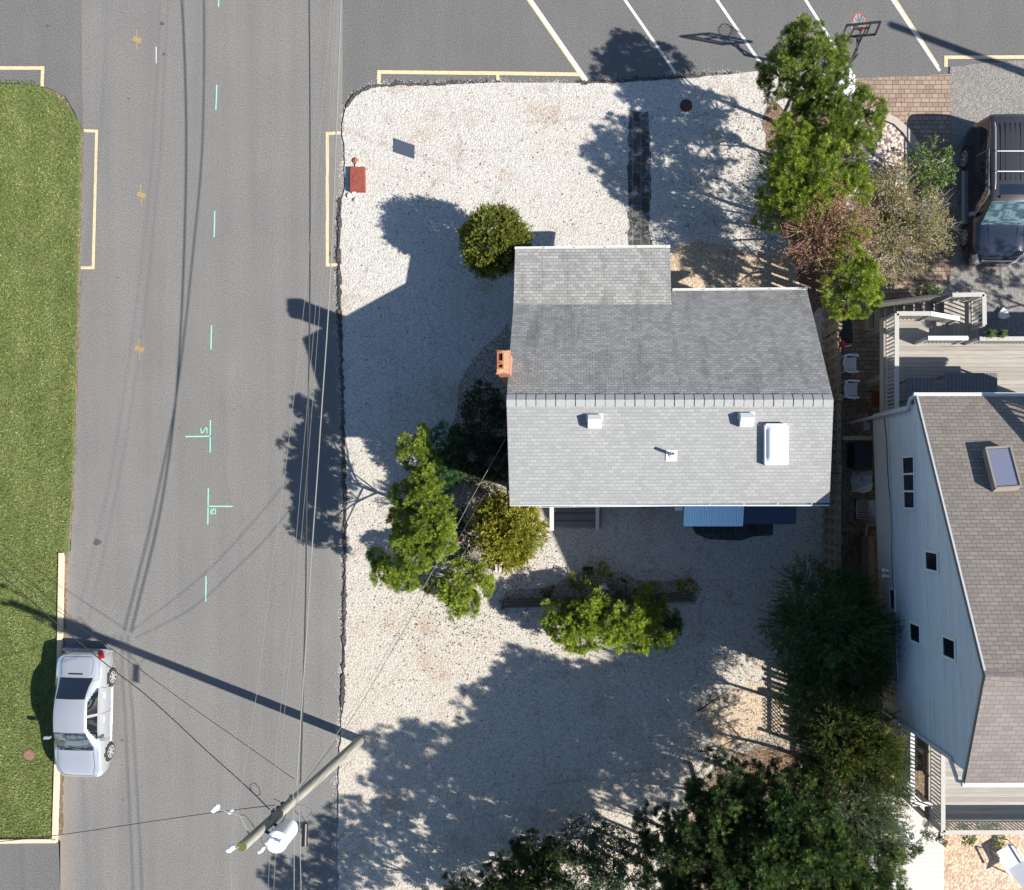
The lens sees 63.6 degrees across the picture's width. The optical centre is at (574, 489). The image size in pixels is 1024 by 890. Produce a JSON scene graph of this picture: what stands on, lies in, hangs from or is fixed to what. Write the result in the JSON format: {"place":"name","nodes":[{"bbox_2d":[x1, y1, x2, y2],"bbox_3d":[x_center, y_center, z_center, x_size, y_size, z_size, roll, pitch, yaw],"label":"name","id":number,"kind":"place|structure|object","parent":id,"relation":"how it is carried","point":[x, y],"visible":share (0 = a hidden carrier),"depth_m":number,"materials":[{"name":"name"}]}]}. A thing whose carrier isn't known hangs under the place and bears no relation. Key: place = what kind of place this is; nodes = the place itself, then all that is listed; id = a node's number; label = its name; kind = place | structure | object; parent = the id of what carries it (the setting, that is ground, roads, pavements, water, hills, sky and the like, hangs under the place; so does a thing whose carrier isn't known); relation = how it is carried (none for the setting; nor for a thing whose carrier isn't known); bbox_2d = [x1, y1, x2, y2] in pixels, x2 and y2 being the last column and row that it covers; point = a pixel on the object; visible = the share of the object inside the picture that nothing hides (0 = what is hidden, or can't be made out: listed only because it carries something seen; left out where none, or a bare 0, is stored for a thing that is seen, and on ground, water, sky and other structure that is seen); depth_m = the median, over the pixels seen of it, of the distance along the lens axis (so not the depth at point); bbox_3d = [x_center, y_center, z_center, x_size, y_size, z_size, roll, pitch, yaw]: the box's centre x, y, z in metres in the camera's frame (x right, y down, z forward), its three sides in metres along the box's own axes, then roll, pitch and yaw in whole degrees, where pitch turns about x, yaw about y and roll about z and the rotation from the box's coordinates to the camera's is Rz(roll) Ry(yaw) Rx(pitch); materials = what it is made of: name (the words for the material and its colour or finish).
{"place":"outdoors","nodes":[
{"label":"outdoors","id":0,"kind":"place"},
{"bbox_2d":[0,839,59,889],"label":"side lot","id":1,"kind":"structure","parent":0,"point":[29,866],"depth_m":29.60,"materials":[{"name":"concrete"}]},
{"bbox_2d":[0,79,81,838],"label":"lawn","id":2,"kind":"structure","parent":0,"point":[66,543],"depth_m":29.55,"materials":[{"name":"green plant"}]},
{"bbox_2d":[0,0,82,128],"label":"side lot","id":3,"kind":"structure","parent":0,"point":[40,42],"depth_m":29.60,"materials":[{"name":"asphalt"}]},
{"bbox_2d":[69,131,82,540],"bbox_3d":[-17.944,-5.291,29.635,0.264,0.130,15.226,2,90,0],"label":"lawn edge","id":4,"kind":"object","parent":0,"point":[76,385],"visible":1,"depth_m":29.57,"materials":[{"name":"soil"}]},
{"bbox_2d":[59,0,345,889],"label":"road","id":5,"kind":"structure","parent":0,"point":[193,304],"depth_m":29.60,"materials":[{"name":"asphalt"}]},
{"bbox_2d":[58,556,67,834],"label":"gutter dirt","id":6,"kind":"structure","parent":5,"relation":"on","point":[60,827],"depth_m":29.59,"materials":[{"name":"soil"}]},
{"bbox_2d":[58,129,84,826],"bbox_3d":[-18.146,-0.444,29.581,0.534,0.030,25.188,2,90,0],"label":"lawn grit","id":7,"kind":"object","parent":5,"relation":"on","point":[75,451],"visible":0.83,"depth_m":29.59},
{"bbox_2d":[43,647,116,776],"bbox_3d":[-17.342,7.902,28.874,2.200,1.449,4.520,2,90,0],"label":"sedan","id":8,"kind":"object","parent":5,"relation":"on","point":[84,745],"visible":1,"depth_m":28.60,"materials":[{"name":"silver metal"}]},
{"bbox_2d":[337,198,347,712],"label":"berm","id":9,"kind":"structure","parent":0,"point":[344,469],"depth_m":29.54,"materials":[{"name":"concrete"}]},
{"bbox_2d":[346,83,445,106],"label":"berm","id":10,"kind":"structure","parent":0,"point":[354,95],"depth_m":29.54,"materials":[{"name":"concrete"}]},
{"bbox_2d":[1,84,870,837],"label":"ground","id":11,"kind":"structure","parent":0,"point":[63,98],"depth_m":29.65,"materials":[{"name":"soil"}]},
{"bbox_2d":[0,837,58,843],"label":"kerb","id":12,"kind":"structure","parent":11,"relation":"on","point":[42,840],"depth_m":29.47,"materials":[{"name":"beige paint"}]},
{"bbox_2d":[52,553,64,839],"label":"kerb","id":13,"kind":"structure","parent":11,"relation":"on","point":[60,622],"depth_m":29.47,"materials":[{"name":"beige paint"}]},
{"bbox_2d":[846,154,957,289],"bbox_3d":[10.548,-8.780,27.544,3.502,4.166,4.217,-30,90,0],"label":"autumn shrub","id":14,"kind":"object","parent":11,"relation":"on","point":[911,221],"visible":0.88,"depth_m":26.79,"materials":[{"name":"grey plant"}]},
{"bbox_2d":[337,70,853,889],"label":"gravel yard","id":15,"kind":"structure","parent":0,"point":[393,782],"depth_m":29.55,"materials":[{"name":"gravel"}]},
{"bbox_2d":[210,735,364,853],"bbox_3d":[-7.835,8.661,24.683,0.925,10.246,2.625,-30,90,0],"label":"utility pole","id":16,"kind":"object","parent":15,"relation":"on","point":[281,835],"visible":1,"depth_m":21.40,"materials":[{"name":"brown wood"}]},
{"bbox_2d":[0,573,269,809],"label":"overhead wire","id":17,"kind":"object","parent":16,"relation":"attached to","point":[138,689],"visible":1,"depth_m":23.28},
{"bbox_2d":[0,566,293,778],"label":"overhead wire","id":18,"kind":"object","parent":16,"relation":"attached to","point":[145,673],"visible":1,"depth_m":23.75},
{"bbox_2d":[231,10,330,842],"bbox_3d":[-6.603,-11.895,20.450,0.651,1.509,41.092,4,90,0],"label":"overhead wire","id":19,"kind":"object","parent":16,"relation":"attached to","point":[290,427],"visible":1,"depth_m":20.95,"materials":[{"name":"metal"}]},
{"bbox_2d":[272,0,334,791],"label":"overhead wire","id":20,"kind":"object","parent":16,"relation":"attached to","point":[308,393],"visible":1,"depth_m":22.79,"materials":[{"name":"metal"}]},
{"bbox_2d":[300,0,310,782],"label":"overhead wire","id":21,"kind":"object","parent":16,"relation":"attached to","point":[308,371],"visible":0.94,"depth_m":24.63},
{"bbox_2d":[276,10,337,793],"bbox_3d":[-6.875,-11.977,22.500,0.255,1.409,40.407,3,90,0],"label":"overhead wire","id":22,"kind":"object","parent":16,"relation":"attached to","point":[312,404],"visible":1,"depth_m":22.97,"materials":[{"name":"metal"}]},
{"bbox_2d":[296,0,341,784],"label":"overhead wire","id":23,"kind":"object","parent":16,"relation":"attached to","point":[322,397],"visible":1,"depth_m":24.26,"materials":[{"name":"metal"}]},
{"bbox_2d":[350,167,365,192],"bbox_3d":[-7.759,-11.107,29.473,0.529,0.254,0.872,0,90,0],"label":"utility box","id":24,"kind":"object","parent":15,"relation":"on","point":[357,179],"visible":1,"depth_m":29.36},
{"bbox_2d":[394,138,414,158],"bbox_3d":[-6.118,-12.257,29.547,0.934,0.045,0.473,19,90,0],"label":"slate panel","id":25,"kind":"object","parent":15,"relation":"on","point":[404,148],"visible":1,"depth_m":29.52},
{"bbox_2d":[408,324,510,585],"bbox_3d":[-3.149,-0.966,29.563,3.613,0.034,10.011,18,90,0],"label":"house planting bed","id":26,"kind":"object","parent":15,"relation":"on","point":[482,365],"visible":0.27,"depth_m":29.55,"materials":[{"name":"brown soil"}]},
{"bbox_2d":[365,421,459,594],"bbox_3d":[-4.865,0.808,27.288,3.175,4.651,5.729,20,90,0],"label":"juniper tree","id":27,"kind":"object","parent":26,"relation":"on","point":[422,535],"visible":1,"depth_m":25.96,"materials":[{"name":"green plant"}]},
{"bbox_2d":[415,419,471,494],"bbox_3d":[-4.480,-1.092,28.360,2.105,2.522,2.443,28,90,0],"label":"dark shrub","id":28,"kind":"object","parent":26,"relation":"on","point":[445,449],"visible":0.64,"depth_m":27.64,"materials":[{"name":"green plant"}]},
{"bbox_2d":[412,557,496,622],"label":"juniper tree","id":29,"kind":"object","parent":26,"relation":"on","point":[453,599],"visible":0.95,"depth_m":27.54,"materials":[{"name":"green plant"}]},
{"bbox_2d":[434,502,481,575],"bbox_3d":[-4.138,1.749,28.742,1.693,1.802,3.006,-17,90,0],"label":"dark shrub","id":30,"kind":"object","parent":26,"relation":"on","point":[459,552],"visible":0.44,"depth_m":28.42,"materials":[{"name":"green plant"}]},
{"bbox_2d":[447,378,508,489],"bbox_3d":[-3.127,-1.886,28.451,2.704,2.382,3.950,0,90,0],"label":"dark shrub","id":31,"kind":"object","parent":26,"relation":"on","point":[495,412],"visible":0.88,"depth_m":28.01,"materials":[{"name":"green plant"}]},
{"bbox_2d":[454,458,505,506],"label":"variegated shrub","id":32,"kind":"object","parent":26,"relation":"on","point":[481,487],"visible":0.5,"depth_m":28.32,"materials":[{"name":"green plant"}]},
{"bbox_2d":[465,491,551,575],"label":"golden cypress","id":33,"kind":"object","parent":26,"relation":"on","point":[505,534],"visible":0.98,"depth_m":26.84,"materials":[{"name":"yellow plant"}]},
{"bbox_2d":[455,201,534,282],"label":"round yew","id":34,"kind":"object","parent":15,"relation":"on","point":[476,241],"visible":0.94,"depth_m":27.01,"materials":[{"name":"green plant"}]},
{"bbox_2d":[441,827,577,889],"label":"shrub","id":35,"kind":"object","parent":15,"relation":"on","point":[536,876],"visible":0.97,"depth_m":27.65,"materials":[{"name":"green plant"}]},
{"bbox_2d":[335,71,732,638],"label":"asphalt crumbs","id":36,"kind":"object","parent":15,"relation":"on","point":[339,202],"visible":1,"depth_m":29.56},
{"bbox_2d":[328,65,756,888],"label":"stray shells","id":37,"kind":"object","parent":15,"relation":"on","point":[342,441],"visible":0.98,"depth_m":29.59},
{"bbox_2d":[550,507,601,530],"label":"entry steps","id":38,"kind":"structure","parent":15,"relation":"on","point":[575,516],"depth_m":29.26,"materials":[{"name":"wood"}]},
{"bbox_2d":[538,585,621,655],"bbox_3d":[0.227,4.609,28.406,2.880,2.428,2.302,-13,90,0],"label":"juniper shrub","id":39,"kind":"object","parent":15,"relation":"on","point":[587,627],"visible":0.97,"depth_m":27.91,"materials":[{"name":"green plant"}]},
{"bbox_2d":[498,571,701,603],"bbox_3d":[0.921,3.516,29.562,7.357,0.035,1.181,0,90,0],"label":"planting strip","id":40,"kind":"object","parent":15,"relation":"on","point":[668,587],"visible":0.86,"depth_m":29.55,"materials":[{"name":"plant"}]},
{"bbox_2d":[500,592,694,609],"bbox_3d":[0.828,4.001,29.465,6.964,0.330,0.345,-2,90,0],"label":"timber edging","id":41,"kind":"object","parent":40,"relation":"on","point":[537,602],"visible":0.66,"depth_m":29.38,"materials":[{"name":"brown wood"}]},
{"bbox_2d":[550,809,661,889],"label":"shrub","id":42,"kind":"object","parent":15,"relation":"on","point":[595,871],"visible":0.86,"depth_m":27.67,"materials":[{"name":"green plant"}]},
{"bbox_2d":[598,581,679,656],"bbox_3d":[2.106,4.664,28.479,2.835,2.294,2.591,-21,90,0],"label":"juniper shrub","id":43,"kind":"object","parent":15,"relation":"on","point":[638,627],"visible":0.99,"depth_m":27.94,"materials":[{"name":"green plant"}]},
{"bbox_2d":[346,90,949,887],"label":"fallen leaves","id":44,"kind":"object","parent":15,"relation":"on","point":[614,542],"visible":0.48,"depth_m":29.54,"materials":[{"name":"plant"}]},
{"bbox_2d":[652,597,683,642],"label":"dark shrub","id":45,"kind":"object","parent":15,"relation":"on","point":[676,620],"visible":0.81,"depth_m":28.34,"materials":[{"name":"green plant"}]},
{"bbox_2d":[630,743,782,889],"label":"tree","id":46,"kind":"object","parent":15,"relation":"on","point":[708,808],"visible":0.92,"depth_m":24.32,"materials":[{"name":"green plant"}]},
{"bbox_2d":[670,239,800,290],"bbox_3d":[5.979,-7.594,29.563,5.185,0.034,2.843,0,90,0],"label":"sandy patch","id":47,"kind":"object","parent":15,"relation":"on","point":[747,273],"visible":0.47,"depth_m":29.55,"materials":[{"name":"sand"}]},
{"bbox_2d":[697,683,816,751],"bbox_3d":[6.621,8.428,29.563,4.392,0.034,2.945,0,90,0],"label":"sandy patch","id":48,"kind":"object","parent":15,"relation":"on","point":[729,699],"visible":0.49,"depth_m":29.55,"materials":[{"name":"sand"}]},
{"bbox_2d":[762,100,850,312],"bbox_3d":[8.361,-10.141,29.562,3.251,0.036,7.757,0,90,0],"label":"pine litter bed","id":49,"kind":"object","parent":15,"relation":"on","point":[806,280],"visible":0.22,"depth_m":29.55,"materials":[{"name":"plant"}]},
{"bbox_2d":[754,12,854,135],"bbox_3d":[7.301,-12.944,27.031,2.920,5.150,3.532,0,90,0],"label":"pine tree","id":50,"kind":"object","parent":49,"relation":"on","point":[810,80],"visible":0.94,"depth_m":25.50,"materials":[{"name":"green plant"}]},
{"bbox_2d":[750,109,876,237],"bbox_3d":[7.667,-10.031,26.974,3.952,5.266,4.026,0,90,0],"label":"pine tree","id":51,"kind":"object","parent":49,"relation":"on","point":[802,182],"visible":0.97,"depth_m":25.44,"materials":[{"name":"green plant"}]},
{"bbox_2d":[775,174,882,290],"bbox_3d":[8.056,-8.233,27.271,3.036,4.709,3.362,28,90,0],"label":"red twig shrub","id":52,"kind":"object","parent":49,"relation":"on","point":[828,219],"visible":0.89,"depth_m":25.96,"materials":[{"name":"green plant"}]},
{"bbox_2d":[799,71,889,174],"bbox_3d":[8.520,-11.520,27.237,2.805,4.755,3.022,12,90,0],"label":"pine tree","id":53,"kind":"object","parent":49,"relation":"on","point":[845,118],"visible":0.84,"depth_m":25.59,"materials":[{"name":"green plant"}]},
{"bbox_2d":[816,208,886,321],"bbox_3d":[8.812,-7.095,27.501,2.412,4.245,3.450,-27,90,0],"label":"pine tree","id":54,"kind":"object","parent":49,"relation":"on","point":[866,270],"visible":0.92,"depth_m":26.29,"materials":[{"name":"green plant"}]},
{"bbox_2d":[752,550,905,743],"bbox_3d":[8.325,5.211,26.911,4.902,5.431,6.507,0,90,0],"label":"cedar tree","id":55,"kind":"object","parent":15,"relation":"on","point":[817,656],"visible":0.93,"depth_m":26.07,"materials":[{"name":"green plant"}]},
{"bbox_2d":[822,326,841,398],"bbox_3d":[8.963,-4.315,28.645,0.130,1.910,2.438,0,90,0],"label":"board fence","id":56,"kind":"object","parent":15,"relation":"on","point":[831,335],"visible":0.76,"depth_m":28.36,"materials":[{"name":"brown wood"}]},
{"bbox_2d":[822,469,841,540],"bbox_3d":[8.963,0.521,28.645,0.130,1.910,2.438,0,90,0],"label":"board fence","id":57,"kind":"object","parent":15,"relation":"on","point":[837,502],"visible":0.84,"depth_m":28.36,"materials":[{"name":"brown wood"}]},
{"bbox_2d":[822,538,841,605],"bbox_3d":[8.963,2.939,28.645,0.130,1.910,2.438,0,90,0],"label":"board fence","id":58,"kind":"object","parent":15,"relation":"on","point":[832,551],"visible":0.48,"depth_m":28.56,"materials":[{"name":"brown wood"}]},
{"bbox_2d":[822,267,841,335],"bbox_3d":[8.963,-6.566,28.645,0.130,1.910,2.105,0,90,0],"label":"board fence","id":59,"kind":"object","parent":15,"relation":"on","point":[831,325],"visible":0.41,"depth_m":28.78,"materials":[{"name":"brown wood"}]},
{"bbox_2d":[831,398,841,469],"bbox_3d":[8.963,-1.897,28.645,0.130,1.910,2.438,0,90,0],"label":"board fence","id":60,"kind":"object","parent":15,"relation":"on","point":[837,431],"visible":0.48,"depth_m":27.99,"materials":[{"name":"brown wood"}]},
{"bbox_2d":[763,682,922,825],"bbox_3d":[8.425,8.025,26.634,4.543,5.956,4.038,15,90,0],"label":"cedar tree","id":61,"kind":"object","parent":15,"relation":"on","point":[861,751],"visible":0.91,"depth_m":24.85,"materials":[{"name":"green plant"}]},
{"bbox_2d":[838,13,881,94],"bbox_3d":[9.417,-14.609,27.688,1.408,3.825,1.130,36,90,0],"label":"basketball hoop","id":62,"kind":"object","parent":15,"relation":"on","point":[860,35],"visible":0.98,"depth_m":26.71,"materials":[{"name":"black plastic"}]},
{"bbox_2d":[627,110,651,244],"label":"slab path","id":63,"kind":"structure","parent":0,"point":[639,156],"depth_m":29.54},
{"bbox_2d":[582,74,703,84],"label":"berm","id":64,"kind":"structure","parent":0,"point":[638,79],"depth_m":29.54,"materials":[{"name":"concrete"}]},
{"bbox_2d":[496,245,833,506],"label":"grey house","id":65,"kind":"structure","parent":0,"point":[628,376],"depth_m":24.07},
{"bbox_2d":[683,506,743,525],"bbox_3d":[4.601,0.704,27.327,1.967,0.782,1.030,0,90,0],"label":"corrugated awning","id":66,"kind":"object","parent":65,"relation":"attached to","point":[713,515],"visible":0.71,"depth_m":27.15,"materials":[{"name":"metal"}]},
{"bbox_2d":[743,506,796,523],"bbox_3d":[6.524,0.673,27.735,1.840,0.569,0.986,0,90,0],"label":"navy awning","id":67,"kind":"object","parent":65,"relation":"attached to","point":[769,515],"visible":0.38,"depth_m":27.59,"materials":[{"name":"fabric"}]},
{"bbox_2d":[343,0,1023,117],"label":"parking lot","id":68,"kind":"structure","parent":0,"point":[434,41],"depth_m":29.60,"materials":[{"name":"asphalt"}]},
{"bbox_2d":[692,524,772,540],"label":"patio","id":69,"kind":"structure","parent":0,"point":[743,532],"depth_m":29.54,"materials":[{"name":"concrete"}]},
{"bbox_2d":[677,730,839,878],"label":"soil bank","id":70,"kind":"structure","parent":0,"point":[762,740],"depth_m":29.54,"materials":[{"name":"soil"}]},
{"bbox_2d":[684,747,837,889],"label":"bare soil","id":71,"kind":"structure","parent":0,"point":[752,754],"depth_m":29.54,"materials":[{"name":"brown soil"}]},
{"bbox_2d":[699,755,855,889],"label":"tree","id":72,"kind":"object","parent":71,"relation":"on","point":[791,840],"visible":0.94,"depth_m":23.55,"materials":[{"name":"green plant"}]},
{"bbox_2d":[659,821,911,889],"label":"tree","id":73,"kind":"object","parent":71,"relation":"on","point":[856,866],"visible":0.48,"depth_m":23.85,"materials":[{"name":"green plant"}]},
{"bbox_2d":[806,758,921,883],"bbox_3d":[8.837,10.267,26.551,4.065,6.133,4.096,0,90,0],"label":"tree","id":74,"kind":"object","parent":71,"relation":"on","point":[874,830],"visible":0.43,"depth_m":24.66,"materials":[{"name":"green plant"}]},
{"bbox_2d":[841,400,924,877],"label":"side yard","id":75,"kind":"structure","parent":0,"point":[852,528],"depth_m":29.56,"materials":[{"name":"soil"}]},
{"bbox_2d":[847,441,871,467],"bbox_3d":[10.077,-1.213,29.090,0.590,0.940,0.930,0,90,0],"label":"storage box","id":76,"kind":"object","parent":75,"relation":"on","point":[859,454],"visible":1,"depth_m":28.66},
{"bbox_2d":[850,470,872,492],"bbox_3d":[10.278,-0.285,29.106,0.751,0.786,0.833,0,90,0],"label":"tarp covered grill","id":77,"kind":"object","parent":75,"relation":"on","point":[861,481],"visible":1,"depth_m":29.10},
{"bbox_2d":[855,499,875,535],"bbox_3d":[10.370,1.232,29.225,0.797,0.750,1.787,0,90,0],"label":"garden cart","id":78,"kind":"object","parent":75,"relation":"on","point":[872,508],"visible":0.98,"depth_m":29.02,"materials":[{"name":"metal"}]},
{"bbox_2d":[858,536,873,647],"bbox_3d":[10.433,3.700,29.350,0.480,0.500,4.065,0,90,0],"label":"timber crib","id":79,"kind":"object","parent":75,"relation":"on","point":[866,552],"visible":0.39,"depth_m":29.24,"materials":[{"name":"brown wood"}]},
{"bbox_2d":[868,719,943,889],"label":"boardwalk","id":80,"kind":"structure","parent":75,"relation":"on","point":[925,870],"depth_m":29.44,"materials":[{"name":"concrete"}]},
{"bbox_2d":[905,822,947,858],"bbox_3d":[12.009,12.108,28.757,1.651,1.692,0.953,-21,90,0],"label":"weed patch","id":81,"kind":"object","parent":75,"relation":"on","point":[919,849],"visible":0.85,"depth_m":28.27,"materials":[{"name":"green plant"}]},
{"bbox_2d":[850,392,1023,786],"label":"raised house","id":82,"kind":"structure","parent":75,"relation":"on","point":[948,521],"depth_m":22.80,"materials":[{"name":"blue"}]},
{"bbox_2d":[902,455,916,509],"bbox_3d":[10.062,-0.209,24.718,0.088,0.850,1.622,-1,90,0],"label":"window","id":83,"kind":"structure","parent":82,"relation":"in","point":[908,462],"depth_m":24.66,"materials":[{"name":"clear glass"}]},
{"bbox_2d":[909,621,921,645],"bbox_3d":[10.219,4.303,24.638,0.071,0.800,0.621,-1,90,0],"label":"window","id":84,"kind":"structure","parent":82,"relation":"in","point":[915,629],"depth_m":24.59,"materials":[{"name":"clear glass"}]},
{"bbox_2d":[924,550,939,572],"bbox_3d":[10.140,2.036,23.317,0.070,0.850,0.601,-1,90,0],"label":"window","id":85,"kind":"structure","parent":82,"relation":"in","point":[931,558],"depth_m":23.28,"materials":[{"name":"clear glass"}]},
{"bbox_2d":[941,634,956,662],"bbox_3d":[10.220,4.324,22.408,0.071,0.800,0.621,-1,90,0],"label":"window","id":86,"kind":"structure","parent":82,"relation":"in","point":[949,644],"depth_m":22.37,"materials":[{"name":"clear glass"}]},
{"bbox_2d":[905,743,1023,834],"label":"deck","id":87,"kind":"structure","parent":75,"relation":"on","point":[950,798],"depth_m":27.30,"materials":[{"name":"wood"}]},
{"bbox_2d":[892,725,930,805],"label":"side stairs","id":88,"kind":"structure","parent":87,"relation":"attached to","point":[911,741],"depth_m":27.42,"materials":[{"name":"wood"}]},
{"bbox_2d":[853,119,917,199],"bbox_3d":[11.194,-11.882,29.562,2.460,0.075,2.918,0,90,0],"label":"river rock bed","id":89,"kind":"object","parent":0,"point":[894,141],"visible":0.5,"depth_m":29.52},
{"bbox_2d":[841,74,952,398],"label":"paver driveway","id":90,"kind":"structure","parent":0,"point":[922,112],"depth_m":29.55,"materials":[{"name":"brick"}]},
{"bbox_2d":[839,318,852,342],"bbox_3d":[9.745,-5.712,29.544,0.481,0.012,0.938,-3,90,0],"label":"patio mat","id":91,"kind":"object","parent":90,"relation":"on","point":[845,333],"visible":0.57,"depth_m":29.54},
{"bbox_2d":[839,354,858,373],"bbox_3d":[9.712,-4.444,29.109,0.647,0.895,0.675,0,90,0],"label":"plastic chair","id":92,"kind":"object","parent":90,"relation":"on","point":[849,361],"visible":0.97,"depth_m":29.13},
{"bbox_2d":[839,379,859,399],"bbox_3d":[9.743,-3.541,29.109,0.647,0.895,0.675,2,90,0],"label":"plastic chair","id":93,"kind":"object","parent":90,"relation":"on","point":[847,387],"visible":0.98,"depth_m":29.13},
{"bbox_2d":[869,108,925,167],"bbox_3d":[11.720,-12.720,29.530,0.708,0.140,2.890,-44,90,0],"label":"stone edging","id":94,"kind":"object","parent":90,"relation":"on","point":[901,126],"visible":0.57,"depth_m":29.46,"materials":[{"name":"stone"}]},
{"bbox_2d":[864,291,986,339],"bbox_3d":[12.069,-5.814,28.380,3.389,2.700,1.412,0,90,0],"label":"stair landing","id":95,"kind":"object","parent":90,"relation":"on","point":[966,309],"visible":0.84,"depth_m":28.00,"materials":[{"name":"wood"}]},
{"bbox_2d":[903,133,958,195],"bbox_3d":[12.303,-11.056,28.355,1.936,2.508,1.988,0,90,0],"label":"leafy shrub","id":96,"kind":"object","parent":90,"relation":"on","point":[933,170],"visible":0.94,"depth_m":27.99,"materials":[{"name":"green plant"}]},
{"bbox_2d":[862,311,1023,411],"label":"deck","id":97,"kind":"structure","parent":90,"relation":"on","point":[910,347],"depth_m":27.30,"materials":[{"name":"brown wood"}]},
{"bbox_2d":[899,378,934,402],"bbox_3d":[11.189,-3.211,26.945,0.938,0.710,0.800,0,90,0],"label":"patio table","id":98,"kind":"object","parent":97,"relation":"on","point":[912,385],"visible":0.64,"depth_m":26.59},
{"bbox_2d":[937,373,996,391],"bbox_3d":[12.842,-3.326,26.945,1.688,0.710,0.900,0,90,0],"label":"awning","id":99,"kind":"object","parent":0,"point":[970,382],"visible":0.66,"depth_m":26.59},
{"bbox_2d":[922,60,1023,340],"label":"gravel driveway","id":100,"kind":"structure","parent":0,"point":[980,92],"depth_m":29.56,"materials":[{"name":"gravel"}]},
{"bbox_2d":[913,280,942,305],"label":"flower plant","id":101,"kind":"object","parent":100,"relation":"on","point":[925,292],"visible":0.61,"depth_m":28.55,"materials":[{"name":"green plant"}]},
{"bbox_2d":[960,114,1023,266],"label":"suv","id":102,"kind":"object","parent":100,"relation":"on","point":[992,168],"visible":1,"depth_m":28.29,"materials":[{"name":"black paint"}]},
{"bbox_2d":[944,823,1023,889],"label":"pink gravel bed","id":103,"kind":"object","parent":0,"point":[979,866],"depth_m":29.53,"materials":[{"name":"gravel"}]},
{"bbox_2d":[955,823,1005,847],"bbox_3d":[14.262,11.905,28.903,1.614,1.396,1.329,0,90,0],"label":"weed patch","id":104,"kind":"object","parent":103,"relation":"on","point":[972,839],"visible":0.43,"depth_m":28.66,"materials":[{"name":"green plant"}]},
{"bbox_2d":[991,840,1023,887],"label":"lounge chair","id":105,"kind":"object","parent":103,"relation":"on","point":[1011,861],"visible":1,"depth_m":29.16,"materials":[{"name":"white plastic"}]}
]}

